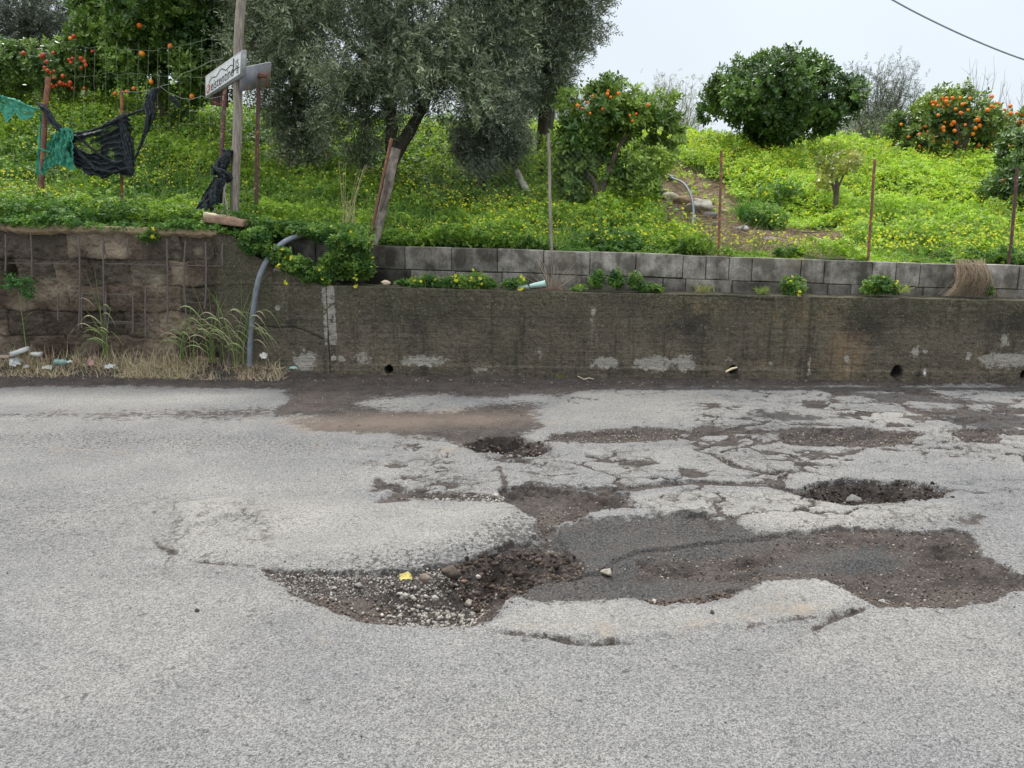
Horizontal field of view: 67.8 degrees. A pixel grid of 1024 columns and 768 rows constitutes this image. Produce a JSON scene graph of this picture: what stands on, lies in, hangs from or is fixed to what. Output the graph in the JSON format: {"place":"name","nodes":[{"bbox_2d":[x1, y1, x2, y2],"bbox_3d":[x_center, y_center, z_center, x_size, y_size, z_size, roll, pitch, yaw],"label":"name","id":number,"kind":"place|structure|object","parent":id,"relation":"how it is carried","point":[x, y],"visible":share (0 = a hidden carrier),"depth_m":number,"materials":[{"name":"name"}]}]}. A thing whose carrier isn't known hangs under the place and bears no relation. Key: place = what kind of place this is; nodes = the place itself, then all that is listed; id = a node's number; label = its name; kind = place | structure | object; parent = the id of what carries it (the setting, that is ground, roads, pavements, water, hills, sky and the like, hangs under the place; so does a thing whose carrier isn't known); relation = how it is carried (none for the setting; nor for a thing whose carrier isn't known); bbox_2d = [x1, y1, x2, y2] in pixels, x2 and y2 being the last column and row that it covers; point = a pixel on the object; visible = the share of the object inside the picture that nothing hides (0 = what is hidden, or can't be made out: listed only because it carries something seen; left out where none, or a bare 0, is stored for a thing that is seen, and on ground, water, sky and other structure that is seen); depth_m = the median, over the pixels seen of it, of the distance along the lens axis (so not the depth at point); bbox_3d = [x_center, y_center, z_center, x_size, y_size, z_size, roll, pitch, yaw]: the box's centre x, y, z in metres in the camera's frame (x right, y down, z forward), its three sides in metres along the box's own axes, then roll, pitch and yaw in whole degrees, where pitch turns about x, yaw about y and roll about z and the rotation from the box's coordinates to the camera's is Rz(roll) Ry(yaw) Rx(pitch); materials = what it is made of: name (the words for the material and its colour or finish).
{"place":"outdoors","nodes":[
{"label":"outdoors","id":0,"kind":"place"},
{"bbox_2d":[0,93,1020,367],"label":"hillside","id":1,"kind":"structure","parent":0,"point":[694,195],"depth_m":10.44,"materials":[{"name":"plant"}]},
{"bbox_2d":[0,0,82,70],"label":"olive tree","id":2,"kind":"object","parent":1,"relation":"on","point":[22,22],"visible":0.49,"depth_m":13.94,"materials":[{"name":"green plant"}]},
{"bbox_2d":[38,76,50,187],"bbox_3d":[-4.953,-2.661,8.073,0.282,1.132,0.057,1,12,4],"label":"fence post","id":3,"kind":"object","parent":1,"relation":"on","point":[46,95],"visible":0.85,"depth_m":8.05,"materials":[{"name":"metal"}]},
{"bbox_2d":[0,95,40,121],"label":"shade net","id":4,"kind":"object","parent":3,"relation":"attached to","point":[10,109],"visible":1,"depth_m":8.02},
{"bbox_2d":[35,114,75,177],"bbox_3d":[-4.874,-2.519,8.034,0.550,0.658,0.192,5,13,21],"label":"shade net","id":5,"kind":"object","parent":3,"relation":"attached to","point":[58,144],"visible":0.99,"depth_m":8.03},
{"bbox_2d":[36,87,180,178],"bbox_3d":[-4.214,-2.641,8.029,1.499,0.920,0.138,0,12,0],"label":"shade net","id":6,"kind":"object","parent":3,"relation":"attached to","point":[118,140],"visible":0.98,"depth_m":8.05,"materials":[{"name":"fabric"}]},
{"bbox_2d":[0,34,97,103],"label":"mandarin tree","id":7,"kind":"object","parent":1,"relation":"on","point":[21,62],"visible":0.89,"depth_m":11.55,"materials":[{"name":"green plant"}]},
{"bbox_2d":[0,224,223,364],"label":"rough stone wall","id":8,"kind":"structure","parent":1,"relation":"on","point":[142,286],"depth_m":7.66,"materials":[{"name":"stone"}]},
{"bbox_2d":[134,227,160,242],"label":"wall weed","id":9,"kind":"object","parent":8,"relation":"attached to","point":[145,236],"depth_m":7.43,"materials":[{"name":"green plant"}]},
{"bbox_2d":[49,0,233,124],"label":"orange tree","id":10,"kind":"object","parent":1,"relation":"on","point":[171,25],"visible":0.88,"depth_m":11.48,"materials":[{"name":"green plant"}]},
{"bbox_2d":[223,187,227,213],"bbox_3d":[-2.939,-1.874,7.826,0.025,0.389,0.081,-10,16,-39],"label":"stake","id":11,"kind":"object","parent":1,"relation":"on","point":[225,200],"visible":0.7,"depth_m":7.82,"materials":[{"name":"grey wood"}]},
{"bbox_2d":[205,49,270,213],"bbox_3d":[-2.966,-2.477,8.012,0.905,1.788,0.685,3,12,12],"label":"road sign","id":12,"kind":"object","parent":1,"relation":"on","point":[223,77],"visible":0.94,"depth_m":7.92,"materials":[{"name":"metal"}]},
{"bbox_2d":[195,148,233,212],"bbox_3d":[-3.089,-2.017,7.852,0.458,0.796,0.231,0,12,0],"label":"shade net","id":13,"kind":"object","parent":12,"relation":"hanging from","point":[212,196],"visible":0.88,"depth_m":7.79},
{"bbox_2d":[230,0,245,216],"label":"wooden pole","id":14,"kind":"object","parent":1,"relation":"on","point":[237,103],"visible":0.77,"depth_m":7.76,"materials":[{"name":"grey wood"}]},
{"bbox_2d":[196,0,361,174],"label":"olive tree","id":15,"kind":"object","parent":1,"relation":"on","point":[292,138],"visible":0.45,"depth_m":11.16,"materials":[{"name":"green plant"}]},
{"bbox_2d":[208,0,572,181],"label":"olive tree","id":16,"kind":"object","parent":1,"relation":"on","point":[399,54],"visible":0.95,"depth_m":9.87,"materials":[{"name":"green plant"}]},
{"bbox_2d":[356,96,558,132],"bbox_3d":[-1.117,-5.977,17.123,4.957,1.970,2.254,0,12,0],"label":"shrub","id":17,"kind":"object","parent":1,"relation":"on","point":[450,111],"visible":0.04,"depth_m":16.87,"materials":[{"name":"green plant"}]},
{"bbox_2d":[441,2,550,188],"bbox_3d":[-0.231,-3.863,10.593,1.516,2.619,1.434,0,12,0],"label":"olive tree","id":18,"kind":"object","parent":1,"relation":"on","point":[506,137],"visible":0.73,"depth_m":10.35,"materials":[{"name":"green plant"}]},
{"bbox_2d":[0,71,1023,264],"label":"clover carpet","id":19,"kind":"object","parent":1,"relation":"on","point":[289,195],"visible":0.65,"depth_m":9.68,"materials":[{"name":"green plant"}]},
{"bbox_2d":[120,89,122,200],"bbox_3d":[-4.202,-2.554,8.200,0.162,1.166,0.035,1,12,4],"label":"fence post","id":20,"kind":"object","parent":19,"relation":"on","point":[121,112],"visible":0.39,"depth_m":8.16,"materials":[{"name":"metal"}]},
{"bbox_2d":[73,39,227,184],"bbox_3d":[-3.854,-2.908,8.123,1.747,1.559,0.103,0,12,0],"label":"wire fence","id":21,"kind":"object","parent":20,"relation":"attached to","point":[157,100],"visible":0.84,"depth_m":8.08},
{"bbox_2d":[339,162,367,227],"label":"dry stalks","id":22,"kind":"object","parent":19,"relation":"on","point":[349,215],"visible":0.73,"depth_m":7.83,"materials":[{"name":"plant"}]},
{"bbox_2d":[420,150,607,202],"bbox_3d":[0.021,-2.526,9.277,2.308,0.637,0.123,0,12,0],"label":"chain link fence","id":23,"kind":"object","parent":1,"relation":"on","point":[518,174],"visible":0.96,"depth_m":9.27,"materials":[{"name":"metal"}]},
{"bbox_2d":[513,167,530,195],"bbox_3d":[0.143,-2.861,10.770,0.107,0.464,1.066,-2,12,-10],"label":"fallen post","id":24,"kind":"object","parent":1,"relation":"on","point":[519,178],"visible":0.64,"depth_m":10.75,"materials":[{"name":"concrete"}]},
{"bbox_2d":[468,0,622,169],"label":"olive tree","id":25,"kind":"object","parent":1,"relation":"on","point":[566,31],"visible":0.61,"depth_m":11.36,"materials":[{"name":"green plant"}]},
{"bbox_2d":[547,133,552,250],"bbox_3d":[0.381,-1.892,7.647,0.074,1.199,0.033,0,12,0],"label":"fence post","id":26,"kind":"object","parent":1,"relation":"on","point":[549,189],"visible":0.9,"depth_m":7.63,"materials":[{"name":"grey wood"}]},
{"bbox_2d":[554,77,588,125],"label":"shrub","id":27,"kind":"object","parent":1,"relation":"on","point":[557,119],"visible":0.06,"depth_m":16.97,"materials":[{"name":"plant"}]},
{"bbox_2d":[569,227,646,248],"bbox_3d":[1.021,-1.536,8.145,0.856,0.279,0.650,0,12,0],"label":"leafy mound","id":28,"kind":"object","parent":1,"relation":"on","point":[591,236],"visible":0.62,"depth_m":7.99,"materials":[{"name":"green plant"}]},
{"bbox_2d":[535,70,691,206],"bbox_3d":[1.333,-3.051,9.845,1.746,1.901,1.502,7,14,29],"label":"orange tree","id":29,"kind":"object","parent":1,"relation":"on","point":[614,114],"visible":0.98,"depth_m":9.63,"materials":[{"name":"green plant"}]},
{"bbox_2d":[271,238,1023,297],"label":"block wall","id":30,"kind":"structure","parent":1,"relation":"on","point":[678,273],"depth_m":7.57,"materials":[{"name":"concrete"}]},
{"bbox_2d":[252,217,376,242],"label":"clover bush","id":31,"kind":"object","parent":30,"relation":"on","point":[291,227],"visible":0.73,"depth_m":7.63,"materials":[{"name":"green plant"}]},
{"bbox_2d":[368,138,400,244],"bbox_3d":[-1.302,-1.934,7.721,0.356,1.064,0.174,2,12,9],"label":"leaning post","id":32,"kind":"object","parent":30,"relation":"on","point":[386,185],"visible":0.93,"depth_m":7.69,"materials":[{"name":"wood"}]},
{"bbox_2d":[771,246,804,257],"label":"ledge plant","id":33,"kind":"object","parent":30,"relation":"on","point":[779,251],"visible":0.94,"depth_m":7.66,"materials":[{"name":"green plant"}]},
{"bbox_2d":[634,179,664,200],"bbox_3d":[1.897,-2.725,10.658,0.504,0.513,0.622,0,12,0],"label":"leafy mound","id":34,"kind":"object","parent":1,"relation":"on","point":[661,192],"visible":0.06,"depth_m":10.57,"materials":[{"name":"green plant"}]},
{"bbox_2d":[641,72,677,131],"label":"shrub","id":35,"kind":"object","parent":1,"relation":"on","point":[666,86],"visible":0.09,"depth_m":18.07,"materials":[{"name":"plant"}]},
{"bbox_2d":[661,192,678,199],"bbox_3d":[2.217,-2.637,10.723,0.273,0.137,0.144,0,12,0],"label":"rubble","id":36,"kind":"object","parent":1,"relation":"on","point":[670,195],"visible":0.67,"depth_m":10.67,"materials":[{"name":"stone"}]},
{"bbox_2d":[643,67,714,143],"bbox_3d":[3.626,-6.253,17.157,2.063,1.818,2.478,0,12,0],"label":"shrub","id":37,"kind":"object","parent":1,"relation":"on","point":[692,120],"visible":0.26,"depth_m":17.08,"materials":[{"name":"grey plant"}]},
{"bbox_2d":[668,176,694,223],"bbox_3d":[2.347,-2.542,10.473,0.240,0.873,2.936,1,12,4],"label":"hose","id":38,"kind":"object","parent":1,"relation":"on","point":[690,194],"visible":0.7,"depth_m":10.39,"materials":[{"name":"grey plastic"}]},
{"bbox_2d":[672,195,695,203],"bbox_3d":[2.397,-2.550,10.576,0.340,0.144,0.177,0,12,0],"label":"rubble","id":39,"kind":"object","parent":1,"relation":"on","point":[686,199],"visible":0.78,"depth_m":10.51,"materials":[{"name":"stone"}]},
{"bbox_2d":[684,200,712,211],"bbox_3d":[2.507,-2.381,10.235,0.394,0.188,0.234,0,12,0],"label":"rubble","id":40,"kind":"object","parent":1,"relation":"on","point":[707,205],"visible":0.82,"depth_m":10.17,"materials":[{"name":"stone"}]},
{"bbox_2d":[703,212,717,217],"bbox_3d":[2.594,-2.202,9.966,0.211,0.104,0.118,0,12,0],"label":"rubble","id":41,"kind":"object","parent":1,"relation":"on","point":[710,214],"visible":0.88,"depth_m":9.92,"materials":[{"name":"stone"}]},
{"bbox_2d":[717,150,722,255],"bbox_3d":[2.066,-1.750,7.566,0.060,1.097,0.028,0,12,0],"label":"fence post","id":42,"kind":"object","parent":1,"relation":"on","point":[720,200],"visible":0.87,"depth_m":7.54,"materials":[{"name":"metal"}]},
{"bbox_2d":[734,225,748,230],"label":"rubble","id":43,"kind":"object","parent":1,"relation":"on","point":[745,227],"visible":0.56,"depth_m":9.21,"materials":[{"name":"stone"}]},
{"bbox_2d":[722,195,778,220],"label":"grass tuft","id":44,"kind":"object","parent":1,"relation":"on","point":[742,208],"visible":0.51,"depth_m":9.77,"materials":[{"name":"green plant"}]},
{"bbox_2d":[647,159,863,256],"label":"dirt path","id":45,"kind":"structure","parent":1,"relation":"on","point":[734,237],"depth_m":9.44,"materials":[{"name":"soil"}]},
{"bbox_2d":[741,202,789,229],"bbox_3d":[3.139,-2.052,9.449,0.576,0.404,0.631,0,12,0],"label":"leafy mound","id":46,"kind":"object","parent":1,"relation":"on","point":[760,216],"visible":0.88,"depth_m":9.33,"materials":[{"name":"green plant"}]},
{"bbox_2d":[753,177,809,209],"bbox_3d":[3.666,-2.541,10.380,0.759,0.571,0.628,0,12,0],"label":"leafy mound","id":47,"kind":"object","parent":1,"relation":"on","point":[790,189],"visible":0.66,"depth_m":10.27,"materials":[{"name":"green plant"}]},
{"bbox_2d":[695,40,872,158],"bbox_3d":[4.463,-4.628,12.810,2.724,2.008,2.339,0,12,0],"label":"citrus tree","id":48,"kind":"object","parent":1,"relation":"on","point":[774,97],"visible":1,"depth_m":12.22,"materials":[{"name":"green plant"}]},
{"bbox_2d":[736,223,831,244],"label":"fallen branch","id":49,"kind":"object","parent":1,"relation":"on","point":[796,231],"visible":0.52,"depth_m":9.08,"materials":[{"name":"wood"}]},
{"bbox_2d":[809,147,865,217],"bbox_3d":[4.165,-2.533,9.807,0.659,1.051,0.763,5,13,21],"label":"sapling","id":50,"kind":"object","parent":1,"relation":"on","point":[851,161],"visible":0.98,"depth_m":9.71,"materials":[{"name":"green plant"}]},
{"bbox_2d":[831,98,904,144],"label":"shrub","id":51,"kind":"object","parent":1,"relation":"on","point":[856,128],"visible":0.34,"depth_m":15.49,"materials":[{"name":"grey plant"}]},
{"bbox_2d":[867,159,875,260],"bbox_3d":[3.531,-1.675,7.484,0.056,1.026,0.031,0,12,0],"label":"fence post","id":52,"kind":"object","parent":1,"relation":"on","point":[871,208],"visible":0.88,"depth_m":7.47,"materials":[{"name":"metal"}]},
{"bbox_2d":[843,46,930,142],"bbox_3d":[7.862,-5.879,16.052,2.472,2.192,2.109,0,12,0],"label":"olive bush","id":53,"kind":"object","parent":1,"relation":"on","point":[889,96],"visible":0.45,"depth_m":15.75,"materials":[{"name":"leaf"},{"name":"bark"}]},
{"bbox_2d":[876,199,949,219],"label":"grass tuft","id":54,"kind":"object","parent":1,"relation":"on","point":[916,204],"visible":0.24,"depth_m":9.69,"materials":[{"name":"green plant"}]},
{"bbox_2d":[879,76,1023,156],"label":"orange tree","id":55,"kind":"object","parent":1,"relation":"on","point":[952,115],"visible":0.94,"depth_m":12.69,"materials":[{"name":"green plant"}]},
{"bbox_2d":[961,57,1006,105],"bbox_3d":[11.319,-6.529,18.022,1.639,2.423,1.355,0,12,0],"label":"bare tree","id":56,"kind":"object","parent":1,"relation":"on","point":[976,83],"visible":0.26,"depth_m":17.91,"materials":[{"name":"plant"}]},
{"bbox_2d":[972,119,1023,213],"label":"orange tree","id":57,"kind":"object","parent":1,"relation":"on","point":[1001,181],"visible":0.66,"depth_m":10.21,"materials":[{"name":"green plant"}]},
{"bbox_2d":[1007,168,1018,264],"bbox_3d":[4.871,-1.588,7.413,0.071,1.000,0.033,0,12,0],"label":"fence post","id":58,"kind":"object","parent":1,"relation":"on","point":[1013,213],"visible":0.87,"depth_m":7.39,"materials":[{"name":"metal"}]},
{"bbox_2d":[1002,82,1023,129],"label":"bare tree","id":59,"kind":"object","parent":1,"relation":"on","point":[1008,109],"visible":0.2,"depth_m":18.98,"materials":[{"name":"plant"}]},
{"bbox_2d":[0,360,1023,767],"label":"road","id":60,"kind":"structure","parent":0,"point":[594,676],"depth_m":3.41,"materials":[{"name":"asphalt"}]},
{"bbox_2d":[0,338,288,380],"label":"dry grass","id":61,"kind":"structure","parent":60,"relation":"on","point":[142,367],"depth_m":7.59,"materials":[{"name":"plant"}]},
{"bbox_2d":[0,355,14,358],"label":"board","id":62,"kind":"object","parent":61,"relation":"on","point":[5,356],"visible":0.79,"depth_m":7.56,"materials":[{"name":"beige wood"}]},
{"bbox_2d":[8,357,22,366],"bbox_3d":[-4.946,-0.220,7.592,0.126,0.088,0.082,-6,14,-27],"label":"paper scrap","id":63,"kind":"object","parent":61,"relation":"on","point":[14,362],"visible":1,"depth_m":7.59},
{"bbox_2d":[0,273,37,346],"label":"leafy weed","id":64,"kind":"object","parent":61,"relation":"on","point":[18,281],"visible":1,"depth_m":7.53,"materials":[{"name":"green plant"}]},
{"bbox_2d":[9,346,29,356],"bbox_3d":[-4.896,-0.323,7.574,0.170,0.099,0.087,0,12,0],"label":"foam block","id":65,"kind":"object","parent":61,"relation":"on","point":[19,351],"depth_m":7.54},
{"bbox_2d":[30,352,42,355],"bbox_3d":[-4.720,-0.296,7.566,0.096,0.040,0.069,0,12,0],"label":"foam block","id":66,"kind":"object","parent":61,"relation":"on","point":[36,353],"depth_m":7.54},
{"bbox_2d":[53,359,71,365],"bbox_3d":[-4.457,-0.216,7.571,0.178,0.074,0.077,0,12,0],"label":"bottle","id":67,"kind":"object","parent":61,"relation":"on","point":[56,362],"visible":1,"depth_m":7.54,"materials":[{"name":"green plastic"}]},
{"bbox_2d":[68,268,121,357],"bbox_3d":[-4.106,-0.700,7.519,0.563,0.904,0.148,0,12,0],"label":"reed","id":68,"kind":"object","parent":61,"relation":"on","point":[100,333],"visible":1,"depth_m":7.56,"materials":[{"name":"green plant"}]},
{"bbox_2d":[154,305,214,360],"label":"reed","id":69,"kind":"object","parent":61,"relation":"on","point":[181,344],"visible":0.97,"depth_m":7.52,"materials":[{"name":"green plant"}]},
{"bbox_2d":[180,286,255,361],"bbox_3d":[-2.904,-0.584,7.458,0.843,0.755,0.143,-1,12,-3],"label":"reed","id":70,"kind":"object","parent":60,"relation":"on","point":[212,354],"visible":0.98,"depth_m":7.47,"materials":[{"name":"green plant"}]},
{"bbox_2d":[199,276,281,364],"bbox_3d":[-2.683,-0.621,7.421,0.864,0.875,0.153,0,12,0],"label":"reed","id":71,"kind":"object","parent":60,"relation":"on","point":[238,345],"visible":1,"depth_m":7.45,"materials":[{"name":"green plant"}]},
{"bbox_2d":[213,229,330,373],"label":"retaining wall","id":72,"kind":"structure","parent":60,"relation":"on","point":[296,308],"depth_m":7.55,"materials":[{"name":"concrete"}]},
{"bbox_2d":[203,212,250,226],"bbox_3d":[-2.807,-1.621,7.506,0.408,0.141,0.251,0,12,0],"label":"broken slab","id":73,"kind":"object","parent":72,"relation":"on","point":[214,218],"depth_m":7.39,"materials":[{"name":"concrete"}]},
{"bbox_2d":[235,226,333,285],"bbox_3d":[-2.223,-1.244,7.434,0.934,0.591,0.327,2,12,10],"label":"clover bush","id":74,"kind":"object","parent":72,"relation":"on","point":[297,266],"visible":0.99,"depth_m":7.41,"materials":[{"name":"green plant"}]},
{"bbox_2d":[247,233,326,366],"bbox_3d":[-2.237,-0.874,7.704,0.168,1.305,0.979,12,17,43],"label":"hose","id":75,"kind":"object","parent":72,"relation":"attached to","point":[265,262],"visible":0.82,"depth_m":7.45,"materials":[{"name":"grey plastic"}]},
{"bbox_2d":[399,572,411,580],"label":"dry leaf","id":76,"kind":"object","parent":60,"relation":"on","point":[406,575],"visible":1,"depth_m":3.23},
{"bbox_2d":[420,573,430,583],"bbox_3d":[-0.371,0.833,3.261,0.044,0.039,0.045,-5,13,-24],"label":"stone","id":77,"kind":"object","parent":60,"relation":"on","point":[425,578],"visible":1,"depth_m":3.25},
{"bbox_2d":[441,565,461,579],"bbox_3d":[-0.264,0.818,3.315,0.093,0.061,0.077,0,12,0],"label":"stone","id":78,"kind":"object","parent":60,"relation":"on","point":[451,572],"visible":1,"depth_m":3.29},
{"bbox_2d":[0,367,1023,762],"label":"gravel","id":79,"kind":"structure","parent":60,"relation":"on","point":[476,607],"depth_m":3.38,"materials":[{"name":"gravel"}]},
{"bbox_2d":[600,568,611,576],"bbox_3d":[0.414,0.833,3.365,0.052,0.037,0.049,0,12,0],"label":"stone","id":80,"kind":"object","parent":60,"relation":"on","point":[607,572],"visible":1,"depth_m":3.35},
{"bbox_2d":[326,283,1023,383],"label":"retaining wall","id":81,"kind":"structure","parent":60,"relation":"on","point":[378,329],"depth_m":7.34,"materials":[{"name":"concrete"}]},
{"bbox_2d":[314,229,377,287],"bbox_3d":[-1.654,-1.248,7.535,0.664,0.565,0.376,2,12,8],"label":"clover bush","id":82,"kind":"object","parent":81,"relation":"on","point":[354,264],"visible":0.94,"depth_m":7.47,"materials":[{"name":"green plant"}]},
{"bbox_2d":[394,275,424,287],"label":"ledge plant","id":83,"kind":"object","parent":81,"relation":"on","point":[408,283],"visible":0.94,"depth_m":7.54,"materials":[{"name":"green plant"}]},
{"bbox_2d":[416,273,443,287],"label":"ledge plant","id":84,"kind":"object","parent":81,"relation":"on","point":[427,280],"visible":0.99,"depth_m":7.51,"materials":[{"name":"green plant"}]},
{"bbox_2d":[437,273,460,287],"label":"ledge plant","id":85,"kind":"object","parent":81,"relation":"on","point":[451,280],"visible":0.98,"depth_m":7.50,"materials":[{"name":"green plant"}]},
{"bbox_2d":[453,268,498,289],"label":"ledge plant","id":86,"kind":"object","parent":81,"relation":"on","point":[480,281],"visible":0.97,"depth_m":7.49,"materials":[{"name":"green plant"}]},
{"bbox_2d":[499,275,527,290],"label":"ledge plant","id":87,"kind":"object","parent":81,"relation":"on","point":[513,283],"visible":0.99,"depth_m":7.46,"materials":[{"name":"green plant"}]},
{"bbox_2d":[529,280,545,287],"bbox_3d":[0.253,-0.978,7.451,0.164,0.080,0.066,2,12,11],"label":"plastic cup","id":88,"kind":"object","parent":81,"relation":"on","point":[539,284],"visible":1,"depth_m":7.43,"materials":[{"name":"white"}]},
{"bbox_2d":[521,248,580,291],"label":"twig bush","id":89,"kind":"object","parent":81,"relation":"on","point":[552,287],"visible":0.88,"depth_m":7.44,"materials":[{"name":"plant"}]},
{"bbox_2d":[569,284,588,291],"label":"ledge plant","id":90,"kind":"object","parent":81,"relation":"on","point":[580,287],"visible":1,"depth_m":7.45,"materials":[{"name":"green plant"}]},
{"bbox_2d":[587,269,606,288],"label":"ledge plant","id":91,"kind":"object","parent":81,"relation":"on","point":[595,281],"visible":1,"depth_m":7.42,"materials":[{"name":"green plant"}]},
{"bbox_2d":[607,266,624,288],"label":"ledge plant","id":92,"kind":"object","parent":81,"relation":"on","point":[616,280],"visible":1,"depth_m":7.41,"materials":[{"name":"green plant"}]},
{"bbox_2d":[626,270,644,289],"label":"ledge plant","id":93,"kind":"object","parent":81,"relation":"on","point":[634,281],"visible":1,"depth_m":7.38,"materials":[{"name":"green plant"}]},
{"bbox_2d":[635,281,665,292],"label":"ledge plant","id":94,"kind":"object","parent":81,"relation":"on","point":[648,287],"visible":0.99,"depth_m":7.39,"materials":[{"name":"green plant"}]},
{"bbox_2d":[689,283,715,291],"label":"grass tuft","id":95,"kind":"object","parent":81,"relation":"on","point":[706,288],"visible":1,"depth_m":7.36,"materials":[{"name":"green plant"}]},
{"bbox_2d":[754,286,769,293],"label":"grass tuft","id":96,"kind":"object","parent":81,"relation":"on","point":[762,291],"visible":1,"depth_m":7.33,"materials":[{"name":"green plant"}]},
{"bbox_2d":[779,273,807,295],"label":"ledge plant","id":97,"kind":"object","parent":81,"relation":"on","point":[792,287],"visible":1,"depth_m":7.30,"materials":[{"name":"green plant"}]},
{"bbox_2d":[859,274,904,297],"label":"ledge plant","id":98,"kind":"object","parent":81,"relation":"on","point":[878,285],"visible":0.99,"depth_m":7.24,"materials":[{"name":"green plant"}]},
{"bbox_2d":[894,282,916,292],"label":"grass tuft","id":99,"kind":"object","parent":81,"relation":"on","point":[903,290],"visible":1,"depth_m":7.20,"materials":[{"name":"green plant"}]},
{"bbox_2d":[937,258,999,295],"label":"straw clump","id":100,"kind":"object","parent":81,"relation":"on","point":[967,282],"visible":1,"depth_m":7.19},
{"bbox_2d":[981,283,995,297],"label":"ledge plant","id":101,"kind":"object","parent":81,"relation":"on","point":[990,291],"visible":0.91,"depth_m":7.18,"materials":[{"name":"green plant"}]},
{"bbox_2d":[846,494,861,502],"bbox_3d":[1.993,0.677,4.442,0.090,0.060,0.070,0,12,0],"label":"stone","id":102,"kind":"object","parent":60,"relation":"on","point":[852,498],"visible":0.75,"depth_m":4.43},
{"bbox_2d":[2,0,1023,146],"label":"sky","id":103,"kind":"structure","parent":0,"point":[667,36],"materials":[{"name":"white"}]},
{"bbox_2d":[892,0,1023,59],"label":"overhead cable","id":104,"kind":"object","parent":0,"point":[948,28],"visible":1,"depth_m":8.37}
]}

